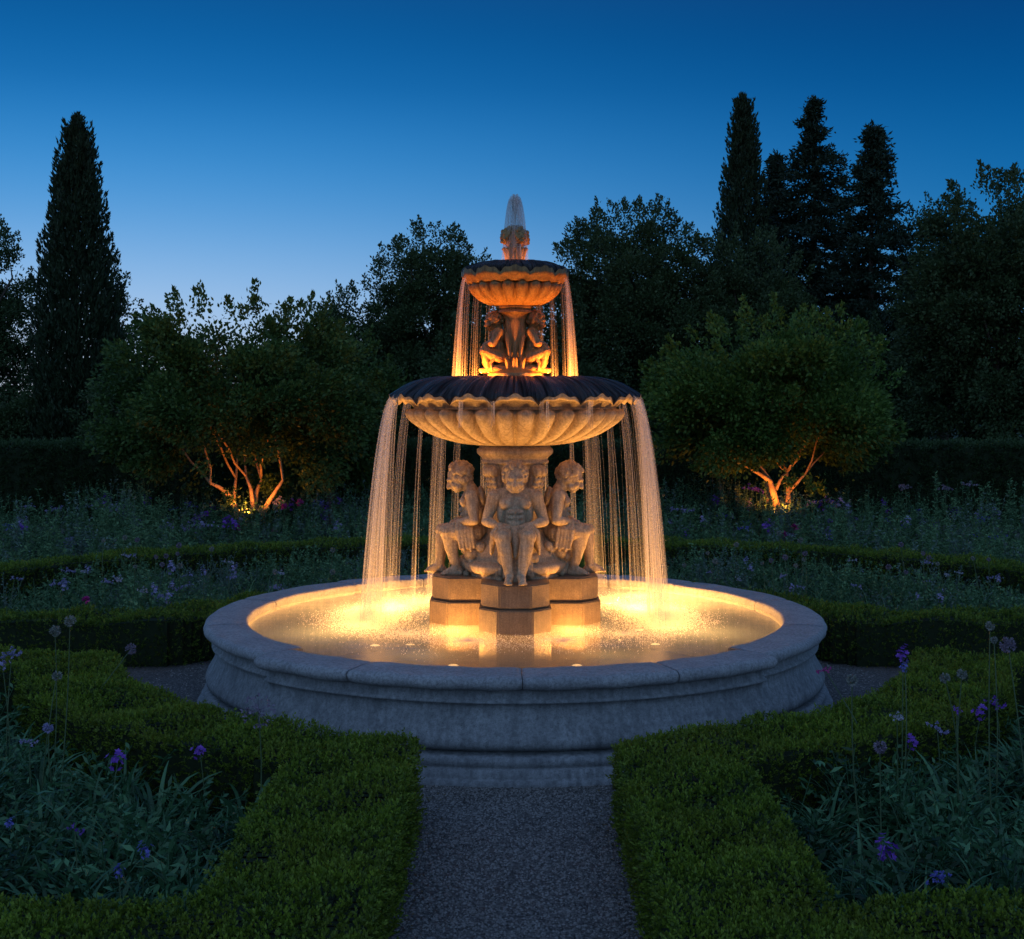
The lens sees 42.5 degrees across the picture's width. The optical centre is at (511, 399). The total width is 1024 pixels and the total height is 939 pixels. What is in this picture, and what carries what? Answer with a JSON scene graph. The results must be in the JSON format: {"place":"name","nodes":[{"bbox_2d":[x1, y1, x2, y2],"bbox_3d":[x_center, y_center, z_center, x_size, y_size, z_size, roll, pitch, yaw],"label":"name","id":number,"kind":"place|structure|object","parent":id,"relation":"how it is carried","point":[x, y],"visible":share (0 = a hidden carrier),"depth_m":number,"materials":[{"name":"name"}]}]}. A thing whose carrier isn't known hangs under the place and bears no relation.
{"place":"outdoors","nodes":[
{"label":"outdoors","id":0,"kind":"place"},
{"bbox_2d":[36,581,294,611],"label":"bed soil","id":1,"kind":"structure","parent":0,"point":[126,609],"depth_m":14.80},
{"bbox_2d":[0,544,427,613],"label":"bed planting","id":2,"kind":"object","parent":1,"relation":"on","point":[69,596],"visible":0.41,"depth_m":14.59,"materials":[{"name":"green plant"}]},
{"bbox_2d":[0,532,435,606],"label":"box hedge","id":3,"kind":"object","parent":1,"relation":"on","point":[32,569],"visible":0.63,"depth_m":16.40,"materials":[{"name":"plant"}]},
{"bbox_2d":[0,547,462,667],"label":"box hedge","id":4,"kind":"object","parent":1,"relation":"on","point":[161,636],"visible":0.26,"depth_m":11.42,"materials":[{"name":"plant"}]},
{"bbox_2d":[0,733,358,935],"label":"bed soil","id":5,"kind":"structure","parent":0,"point":[110,857],"depth_m":6.62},
{"bbox_2d":[0,741,43,797],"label":"strap leaf clump","id":6,"kind":"object","parent":5,"relation":"on","point":[4,779],"visible":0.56,"depth_m":7.45,"materials":[{"name":"plant"}]},
{"bbox_2d":[0,779,43,831],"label":"strap leaf clump","id":7,"kind":"object","parent":5,"relation":"on","point":[7,802],"visible":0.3,"depth_m":6.93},
{"bbox_2d":[0,683,50,746],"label":"strap leaf clump","id":8,"kind":"object","parent":5,"relation":"on","point":[3,720],"visible":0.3,"depth_m":8.71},
{"bbox_2d":[0,789,74,849],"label":"strap leaf clump","id":9,"kind":"object","parent":5,"relation":"on","point":[26,811],"visible":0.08,"depth_m":6.69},
{"bbox_2d":[0,724,76,792],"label":"strap leaf clump","id":10,"kind":"object","parent":5,"relation":"on","point":[40,756],"visible":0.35,"depth_m":7.82,"materials":[{"name":"plant"}]},
{"bbox_2d":[0,741,88,806],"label":"strap leaf clump","id":11,"kind":"object","parent":5,"relation":"on","point":[39,774],"visible":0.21,"depth_m":7.63,"materials":[{"name":"plant"}]},
{"bbox_2d":[28,625,60,795],"bbox_3d":[-2.650,1.796,7.480,0.167,1.029,0.421,0,0,-29],"label":"seedhead","id":12,"kind":"object","parent":5,"relation":"on","point":[55,634],"visible":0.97,"depth_m":7.51,"materials":[{"name":"green plant"}]},
{"bbox_2d":[0,779,106,863],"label":"strap leaf clump","id":13,"kind":"object","parent":5,"relation":"on","point":[40,810],"visible":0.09,"depth_m":6.67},
{"bbox_2d":[0,831,108,899],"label":"strap leaf clump","id":14,"kind":"object","parent":5,"relation":"on","point":[18,860],"visible":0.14,"depth_m":6.01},
{"bbox_2d":[0,773,119,879],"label":"strap leaf clump","id":15,"kind":"object","parent":5,"relation":"on","point":[6,840],"visible":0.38,"depth_m":6.32,"materials":[{"name":"plant"}]},
{"bbox_2d":[0,823,130,908],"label":"strap leaf clump","id":16,"kind":"object","parent":5,"relation":"on","point":[14,882],"visible":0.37,"depth_m":5.77,"materials":[{"name":"plant"}]},
{"bbox_2d":[0,835,135,912],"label":"strap leaf clump","id":17,"kind":"object","parent":5,"relation":"on","point":[38,890],"visible":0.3,"depth_m":5.75,"materials":[{"name":"plant"}]},
{"bbox_2d":[60,615,76,784],"bbox_3d":[-2.448,1.759,7.323,0.175,1.104,0.221,0,0,0],"label":"seedhead","id":18,"kind":"object","parent":5,"relation":"on","point":[69,622],"visible":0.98,"depth_m":7.40,"materials":[{"name":"purple plant"}]},
{"bbox_2d":[0,856,140,917],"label":"strap leaf clump","id":19,"kind":"object","parent":5,"relation":"on","point":[32,891],"visible":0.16,"depth_m":5.52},
{"bbox_2d":[0,757,145,831],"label":"strap leaf clump","id":20,"kind":"object","parent":5,"relation":"on","point":[64,794],"visible":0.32,"depth_m":6.94,"materials":[{"name":"plant"}]},
{"bbox_2d":[3,788,148,886],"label":"strap leaf clump","id":21,"kind":"object","parent":5,"relation":"on","point":[58,815],"visible":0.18,"depth_m":6.44,"materials":[{"name":"plant"}]},
{"bbox_2d":[26,770,149,857],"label":"strap leaf clump","id":22,"kind":"object","parent":5,"relation":"on","point":[90,805],"visible":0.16,"depth_m":6.88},
{"bbox_2d":[36,741,178,823],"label":"strap leaf clump","id":23,"kind":"object","parent":5,"relation":"on","point":[102,780],"visible":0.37,"depth_m":7.26,"materials":[{"name":"plant"}]},
{"bbox_2d":[24,812,205,913],"bbox_3d":[-1.714,2.243,5.628,0.919,0.867,0.975,0,0,-24],"label":"strap leaf clump","id":24,"kind":"object","parent":5,"relation":"on","point":[78,895],"visible":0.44,"depth_m":5.64,"materials":[{"name":"plant"}]},
{"bbox_2d":[28,785,223,900],"bbox_3d":[-1.831,2.230,6.128,0.777,0.736,0.834,0,0,13],"label":"strap leaf clump","id":25,"kind":"object","parent":5,"relation":"on","point":[123,822],"visible":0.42,"depth_m":6.16,"materials":[{"name":"plant"}]},
{"bbox_2d":[65,746,189,826],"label":"strap leaf clump","id":26,"kind":"object","parent":5,"relation":"on","point":[99,788],"visible":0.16,"depth_m":7.12,"materials":[{"name":"plant"}]},
{"bbox_2d":[66,774,213,866],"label":"strap leaf clump","id":27,"kind":"object","parent":5,"relation":"on","point":[133,805],"visible":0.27,"depth_m":6.64,"materials":[{"name":"plant"}]},
{"bbox_2d":[45,835,252,917],"bbox_3d":[-1.407,2.243,5.324,0.949,0.864,0.894,0,0,-27],"label":"strap leaf clump","id":28,"kind":"object","parent":5,"relation":"on","point":[197,880],"visible":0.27,"depth_m":5.37,"materials":[{"name":"plant"}]},
{"bbox_2d":[95,760,221,855],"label":"strap leaf clump","id":29,"kind":"object","parent":5,"relation":"on","point":[150,799],"visible":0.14,"depth_m":6.99,"materials":[{"name":"plant"}]},
{"bbox_2d":[81,802,246,899],"bbox_3d":[-1.599,2.255,5.986,0.972,0.719,0.917,0,0,23],"label":"strap leaf clump","id":30,"kind":"object","parent":5,"relation":"on","point":[180,873],"visible":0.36,"depth_m":5.98,"materials":[{"name":"plant"}]},
{"bbox_2d":[141,773,250,863],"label":"strap leaf clump","id":31,"kind":"object","parent":5,"relation":"on","point":[202,810],"visible":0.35,"depth_m":6.80,"materials":[{"name":"plant"}]},
{"bbox_2d":[131,837,270,920],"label":"strap leaf clump","id":32,"kind":"object","parent":5,"relation":"on","point":[176,880],"visible":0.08,"depth_m":5.77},
{"bbox_2d":[0,643,427,938],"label":"box hedge","id":33,"kind":"object","parent":5,"relation":"on","point":[369,783],"visible":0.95,"depth_m":6.28,"materials":[{"name":"green plant"}]},
{"bbox_2d":[165,792,294,867],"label":"strap leaf clump","id":34,"kind":"object","parent":5,"relation":"on","point":[236,820],"visible":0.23,"depth_m":6.49,"materials":[{"name":"plant"}]},
{"bbox_2d":[175,809,298,880],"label":"strap leaf clump","id":35,"kind":"object","parent":5,"relation":"on","point":[216,834],"visible":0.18,"depth_m":6.16,"materials":[{"name":"plant"}]},
{"bbox_2d":[177,776,313,842],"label":"strap leaf clump","id":36,"kind":"object","parent":5,"relation":"on","point":[230,806],"visible":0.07,"depth_m":6.84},
{"bbox_2d":[240,693,275,796],"bbox_3d":[-1.220,1.839,6.304,0.256,0.944,0.472,0,0,-28],"label":"seedhead","id":37,"kind":"object","parent":5,"relation":"on","point":[259,713],"visible":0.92,"depth_m":6.16,"materials":[{"name":"purple plant"}]},
{"bbox_2d":[0,525,1019,938],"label":"gravel path","id":38,"kind":"structure","parent":0,"point":[148,673],"depth_m":6.73,"materials":[{"name":"gravel"}]},
{"bbox_2d":[256,317,412,526],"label":"broadleaf tree","id":39,"kind":"object","parent":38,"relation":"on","point":[367,467],"visible":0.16,"depth_m":23.83,"materials":[{"name":"green plant"}]},
{"bbox_2d":[197,225,832,787],"bbox_3d":[0.024,0.468,10.363,4.908,3.704,5.023,0,0,0],"label":"stone fountain","id":40,"kind":"object","parent":38,"relation":"on","point":[513,537],"visible":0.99,"depth_m":9.53,"materials":[{"name":"stone"}]},
{"bbox_2d":[249,585,780,670],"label":"water","id":41,"kind":"structure","parent":40,"relation":"in","point":[756,624],"depth_m":9.69,"materials":[{"name":"liquid"}]},
{"bbox_2d":[270,565,750,659],"bbox_3d":[0.009,1.532,10.305,3.731,0.414,3.186,0,0,0],"label":"splash","id":42,"kind":"object","parent":41,"relation":"on","point":[367,616],"visible":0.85,"depth_m":10.19,"materials":[{"name":"liquid"}]},
{"bbox_2d":[0,0,1023,393],"label":"sky","id":43,"kind":"structure","parent":0,"point":[277,143],"materials":[{"name":"blue"}]},
{"bbox_2d":[4,422,1022,528],"bbox_3d":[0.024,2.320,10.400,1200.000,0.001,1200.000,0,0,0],"label":"ground","id":44,"kind":"structure","parent":0,"point":[930,438],"depth_m":24.31,"materials":[{"name":"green plant"}]},
{"bbox_2d":[0,214,42,406],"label":"broadleaf tree","id":45,"kind":"object","parent":44,"relation":"on","point":[13,354],"visible":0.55,"depth_m":35.72,"materials":[{"name":"green plant"}]},
{"bbox_2d":[0,360,83,441],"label":"broadleaf tree","id":46,"kind":"object","parent":44,"relation":"on","point":[14,420],"visible":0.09,"depth_m":32.82,"materials":[{"name":"green plant"}]},
{"bbox_2d":[25,111,127,440],"bbox_3d":[-10.886,-2.464,33.008,2.501,9.585,2.461,0,0,0],"label":"cypress tree","id":47,"kind":"object","parent":44,"relation":"on","point":[65,335],"visible":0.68,"depth_m":32.47,"materials":[{"name":"green plant"}]},
{"bbox_2d":[84,254,149,365],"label":"broadleaf tree","id":48,"kind":"object","parent":44,"relation":"on","point":[127,303],"visible":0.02,"depth_m":38.00,"materials":[{"name":"green plant"}]},
{"bbox_2d":[64,338,233,440],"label":"broadleaf tree","id":49,"kind":"object","parent":44,"relation":"on","point":[70,410],"visible":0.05,"depth_m":30.36,"materials":[{"name":"green plant"}]},
{"bbox_2d":[312,279,396,435],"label":"broadleaf tree","id":50,"kind":"object","parent":44,"relation":"on","point":[337,308],"visible":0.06,"depth_m":34.65,"materials":[{"name":"green plant"}]},
{"bbox_2d":[345,214,502,441],"bbox_3d":[-2.103,-1.105,35.011,4.935,7.658,4.314,0,0,0],"label":"broadleaf tree","id":51,"kind":"object","parent":44,"relation":"on","point":[418,289],"visible":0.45,"depth_m":34.07,"materials":[{"name":"green plant"}]},
{"bbox_2d":[0,434,1023,525],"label":"tall hedge","id":52,"kind":"object","parent":44,"relation":"on","point":[56,467],"visible":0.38,"depth_m":24.32,"materials":[{"name":"green plant"}]},
{"bbox_2d":[408,295,637,440],"bbox_3d":[0.228,-0.001,33.114,5.921,5.714,5.112,0,0,0],"label":"broadleaf tree","id":53,"kind":"object","parent":44,"relation":"on","point":[474,356],"visible":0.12,"depth_m":32.39,"materials":[{"name":"green plant"}]},
{"bbox_2d":[531,193,735,447],"bbox_3d":[2.871,-1.496,33.942,5.935,7.747,4.963,0,0,0],"label":"broadleaf tree","id":54,"kind":"object","parent":44,"relation":"on","point":[642,312],"visible":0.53,"depth_m":32.76,"materials":[{"name":"green plant"}]},
{"bbox_2d":[707,91,774,325],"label":"cypress tree","id":55,"kind":"object","parent":44,"relation":"on","point":[744,182],"visible":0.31,"depth_m":36.72,"materials":[{"name":"green plant"}]},
{"bbox_2d":[674,221,827,383],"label":"broadleaf tree","id":56,"kind":"object","parent":44,"relation":"on","point":[755,291],"visible":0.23,"depth_m":32.66,"materials":[{"name":"green plant"}]},
{"bbox_2d":[755,148,801,281],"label":"spruce tree","id":57,"kind":"object","parent":44,"relation":"on","point":[772,167],"visible":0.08,"depth_m":38.86,"materials":[{"name":"green plant"}]},
{"bbox_2d":[746,95,885,339],"bbox_3d":[8.367,-3.151,37.014,5.345,10.952,5.327,0,0,0],"label":"spruce tree","id":58,"kind":"object","parent":44,"relation":"on","point":[814,227],"visible":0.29,"depth_m":36.72,"materials":[{"name":"green plant"}]},
{"bbox_2d":[803,118,952,411],"bbox_3d":[9.530,-2.589,34.879,5.194,9.831,5.125,0,0,39],"label":"spruce tree","id":59,"kind":"object","parent":44,"relation":"on","point":[863,279],"visible":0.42,"depth_m":34.73,"materials":[{"name":"green plant"}]},
{"bbox_2d":[804,310,962,440],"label":"broadleaf tree","id":60,"kind":"object","parent":44,"relation":"on","point":[897,391],"visible":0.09,"depth_m":30.29,"materials":[{"name":"green plant"}]},
{"bbox_2d":[880,190,992,439],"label":"broadleaf tree","id":61,"kind":"object","parent":44,"relation":"on","point":[913,254],"visible":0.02,"depth_m":35.91,"materials":[{"name":"green plant"}]},
{"bbox_2d":[885,159,1023,443],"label":"broadleaf tree","id":62,"kind":"object","parent":44,"relation":"on","point":[971,308],"visible":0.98,"depth_m":27.34,"materials":[{"name":"green plant"}]},
{"bbox_2d":[8,533,1019,559],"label":"bed soil","id":63,"kind":"structure","parent":0,"point":[417,535],"depth_m":21.15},
{"bbox_2d":[74,277,394,518],"bbox_3d":[-4.343,-0.036,21.020,5.162,3.880,4.542,0,0,0],"label":"multistem tree","id":64,"kind":"object","parent":63,"relation":"on","point":[295,406],"visible":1,"depth_m":20.18,"materials":[{"name":"green plant"}]},
{"bbox_2d":[0,475,487,562],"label":"bed planting","id":65,"kind":"object","parent":63,"relation":"on","point":[99,520],"visible":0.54,"depth_m":19.42,"materials":[{"name":"green plant"}]},
{"bbox_2d":[542,471,1023,565],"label":"bed planting","id":66,"kind":"object","parent":63,"relation":"on","point":[839,533],"visible":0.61,"depth_m":19.63,"materials":[{"name":"green plant"}]},
{"bbox_2d":[637,290,912,510],"bbox_3d":[4.202,0.014,20.987,4.502,3.530,4.052,0,0,0],"label":"multistem tree","id":67,"kind":"object","parent":66,"relation":"on","point":[826,397],"visible":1,"depth_m":20.02,"materials":[{"name":"green plant"}]},
{"bbox_2d":[654,577,1018,611],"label":"bed soil","id":68,"kind":"structure","parent":0,"point":[809,593],"depth_m":15.77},
{"bbox_2d":[570,547,1023,667],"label":"box hedge","id":69,"kind":"object","parent":68,"relation":"on","point":[857,635],"visible":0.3,"depth_m":11.42,"materials":[{"name":"plant"}]},
{"bbox_2d":[594,533,1023,604],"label":"box hedge","id":70,"kind":"object","parent":68,"relation":"on","point":[607,551],"visible":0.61,"depth_m":16.36,"materials":[{"name":"plant"}]},
{"bbox_2d":[605,540,1023,615],"bbox_3d":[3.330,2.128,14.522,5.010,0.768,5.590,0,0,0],"label":"bed planting","id":71,"kind":"object","parent":68,"relation":"on","point":[842,588],"visible":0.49,"depth_m":14.47,"materials":[{"name":"green plant"}]},
{"bbox_2d":[669,732,1023,938],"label":"bed soil","id":72,"kind":"structure","parent":0,"point":[865,842],"depth_m":6.89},
{"bbox_2d":[605,644,1023,938],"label":"box hedge","id":73,"kind":"object","parent":72,"relation":"on","point":[668,786],"visible":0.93,"depth_m":6.18,"materials":[{"name":"green plant"}]},
{"bbox_2d":[754,804,876,892],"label":"strap leaf clump","id":74,"kind":"object","parent":72,"relation":"on","point":[812,832],"visible":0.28,"depth_m":6.17,"materials":[{"name":"plant"}]},
{"bbox_2d":[770,774,867,863],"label":"strap leaf clump","id":75,"kind":"object","parent":72,"relation":"on","point":[831,825],"visible":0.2,"depth_m":6.50,"materials":[{"name":"plant"}]},
{"bbox_2d":[765,744,905,853],"bbox_3d":[1.818,2.241,6.930,0.863,0.788,0.749,0,0,-37],"label":"strap leaf clump","id":76,"kind":"object","parent":72,"relation":"on","point":[846,788],"visible":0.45,"depth_m":6.95,"materials":[{"name":"plant"}]},
{"bbox_2d":[783,773,887,859],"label":"strap leaf clump","id":77,"kind":"object","parent":72,"relation":"on","point":[831,811],"visible":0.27,"depth_m":6.75,"materials":[{"name":"plant"}]},
{"bbox_2d":[750,843,941,918],"bbox_3d":[1.379,2.239,5.314,0.888,0.819,0.771,0,0,-3],"label":"strap leaf clump","id":78,"kind":"object","parent":72,"relation":"on","point":[851,885],"visible":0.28,"depth_m":5.40,"materials":[{"name":"plant"}]},
{"bbox_2d":[846,674,866,876],"bbox_3d":[1.579,1.779,6.019,0.162,1.065,0.465,0,0,0],"label":"seedhead","id":79,"kind":"object","parent":72,"relation":"on","point":[851,683],"visible":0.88,"depth_m":6.01,"materials":[{"name":"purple plant"}]},
{"bbox_2d":[804,823,939,899],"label":"strap leaf clump","id":80,"kind":"object","parent":72,"relation":"on","point":[859,852],"visible":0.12,"depth_m":6.10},
{"bbox_2d":[816,837,935,908],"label":"strap leaf clump","id":81,"kind":"object","parent":72,"relation":"on","point":[829,872],"visible":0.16,"depth_m":5.85,"materials":[{"name":"plant"}]},
{"bbox_2d":[873,740,886,884],"bbox_3d":[1.687,1.917,5.940,0.530,0.787,0.110,0,0,-24],"label":"seedhead","id":82,"kind":"object","parent":72,"relation":"on","point":[879,750],"visible":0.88,"depth_m":5.91,"materials":[{"name":"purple plant"}]},
{"bbox_2d":[796,751,974,863],"bbox_3d":[1.986,2.246,6.747,0.916,0.825,0.864,0,0,-14],"label":"strap leaf clump","id":83,"kind":"object","parent":72,"relation":"on","point":[902,822],"visible":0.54,"depth_m":6.78,"materials":[{"name":"plant"}]},
{"bbox_2d":[817,842,955,912],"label":"strap leaf clump","id":84,"kind":"object","parent":72,"relation":"on","point":[911,888],"visible":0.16,"depth_m":5.59,"materials":[{"name":"plant"}]},
{"bbox_2d":[841,816,958,878],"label":"strap leaf clump","id":85,"kind":"object","parent":72,"relation":"on","point":[896,841],"visible":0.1,"depth_m":6.45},
{"bbox_2d":[874,833,946,900],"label":"flower","id":86,"kind":"object","parent":72,"relation":"on","point":[883,857],"visible":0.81,"depth_m":5.57,"materials":[{"name":"purple plant"}]},
{"bbox_2d":[839,744,991,823],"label":"strap leaf clump","id":87,"kind":"object","parent":72,"relation":"on","point":[874,769],"visible":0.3,"depth_m":7.07,"materials":[{"name":"plant"}]},
{"bbox_2d":[838,856,999,913],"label":"strap leaf clump","id":88,"kind":"object","parent":72,"relation":"on","point":[901,885],"visible":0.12,"depth_m":5.41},
{"bbox_2d":[874,762,985,819],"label":"strap leaf clump","id":89,"kind":"object","parent":72,"relation":"on","point":[948,787],"visible":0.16,"depth_m":7.26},
{"bbox_2d":[867,783,1006,891],"bbox_3d":[1.992,2.252,6.212,0.814,0.748,0.767,0,0,42],"label":"strap leaf clump","id":90,"kind":"object","parent":72,"relation":"on","point":[962,834],"visible":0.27,"depth_m":6.23,"materials":[{"name":"plant"}]},
{"bbox_2d":[857,813,1023,906],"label":"strap leaf clump","id":91,"kind":"object","parent":72,"relation":"on","point":[930,857],"visible":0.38,"depth_m":5.86,"materials":[{"name":"plant"}]},
{"bbox_2d":[872,750,1019,845],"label":"strap leaf clump","id":92,"kind":"object","parent":72,"relation":"on","point":[938,788],"visible":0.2,"depth_m":6.89,"materials":[{"name":"plant"}]},
{"bbox_2d":[895,747,996,799],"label":"strap leaf clump","id":93,"kind":"object","parent":72,"relation":"on","point":[947,772],"visible":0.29,"depth_m":7.38,"materials":[{"name":"plant"}]},
{"bbox_2d":[879,775,1023,858],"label":"strap leaf clump","id":94,"kind":"object","parent":72,"relation":"on","point":[944,805],"visible":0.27,"depth_m":6.51,"materials":[{"name":"plant"}]},
{"bbox_2d":[901,810,1023,910],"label":"strap leaf clump","id":95,"kind":"object","parent":72,"relation":"on","point":[1005,839],"visible":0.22,"depth_m":5.90,"materials":[{"name":"plant"}]},
{"bbox_2d":[906,820,1023,884],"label":"strap leaf clump","id":96,"kind":"object","parent":72,"relation":"on","point":[991,833],"visible":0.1,"depth_m":6.18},
{"bbox_2d":[916,826,1023,909],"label":"strap leaf clump","id":97,"kind":"object","parent":72,"relation":"on","point":[1017,882],"visible":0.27,"depth_m":5.61,"materials":[{"name":"plant"}]},
{"bbox_2d":[956,669,987,852],"bbox_3d":[2.190,1.837,6.567,0.503,1.021,0.213,0,0,0],"label":"seedhead","id":98,"kind":"object","parent":72,"relation":"on","point":[963,674],"visible":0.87,"depth_m":6.52,"materials":[{"name":"green plant"}]},
{"bbox_2d":[925,758,1023,824],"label":"strap leaf clump","id":99,"kind":"object","parent":72,"relation":"on","point":[979,790],"visible":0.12,"depth_m":7.20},
{"bbox_2d":[938,765,1023,844],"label":"strap leaf clump","id":100,"kind":"object","parent":72,"relation":"on","point":[994,807],"visible":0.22,"depth_m":6.75,"materials":[{"name":"plant"}]},
{"bbox_2d":[940,746,1021,802],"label":"strap leaf clump","id":101,"kind":"object","parent":72,"relation":"on","point":[982,761],"visible":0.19,"depth_m":7.57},
{"bbox_2d":[940,734,1023,802],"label":"strap leaf clump","id":102,"kind":"object","parent":72,"relation":"on","point":[1006,751],"visible":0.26,"depth_m":7.68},
{"bbox_2d":[964,743,1023,818],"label":"strap leaf clump","id":103,"kind":"object","parent":72,"relation":"on","point":[1020,774],"visible":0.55,"depth_m":7.27,"materials":[{"name":"plant"}]},
{"bbox_2d":[967,836,1023,893],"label":"strap leaf clump","id":104,"kind":"object","parent":72,"relation":"on","point":[1007,851],"visible":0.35,"depth_m":5.77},
{"bbox_2d":[985,621,1011,845],"bbox_3d":[2.416,1.709,6.495,0.157,1.204,0.262,0,0,0],"label":"seedhead","id":105,"kind":"object","parent":72,"relation":"on","point":[990,627],"visible":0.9,"depth_m":6.58,"materials":[{"name":"green plant"}]},
{"bbox_2d":[999,637,1023,771],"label":"seedhead","id":106,"kind":"object","parent":72,"relation":"on","point":[1008,644],"visible":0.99,"depth_m":6.18,"materials":[{"name":"purple plant"}]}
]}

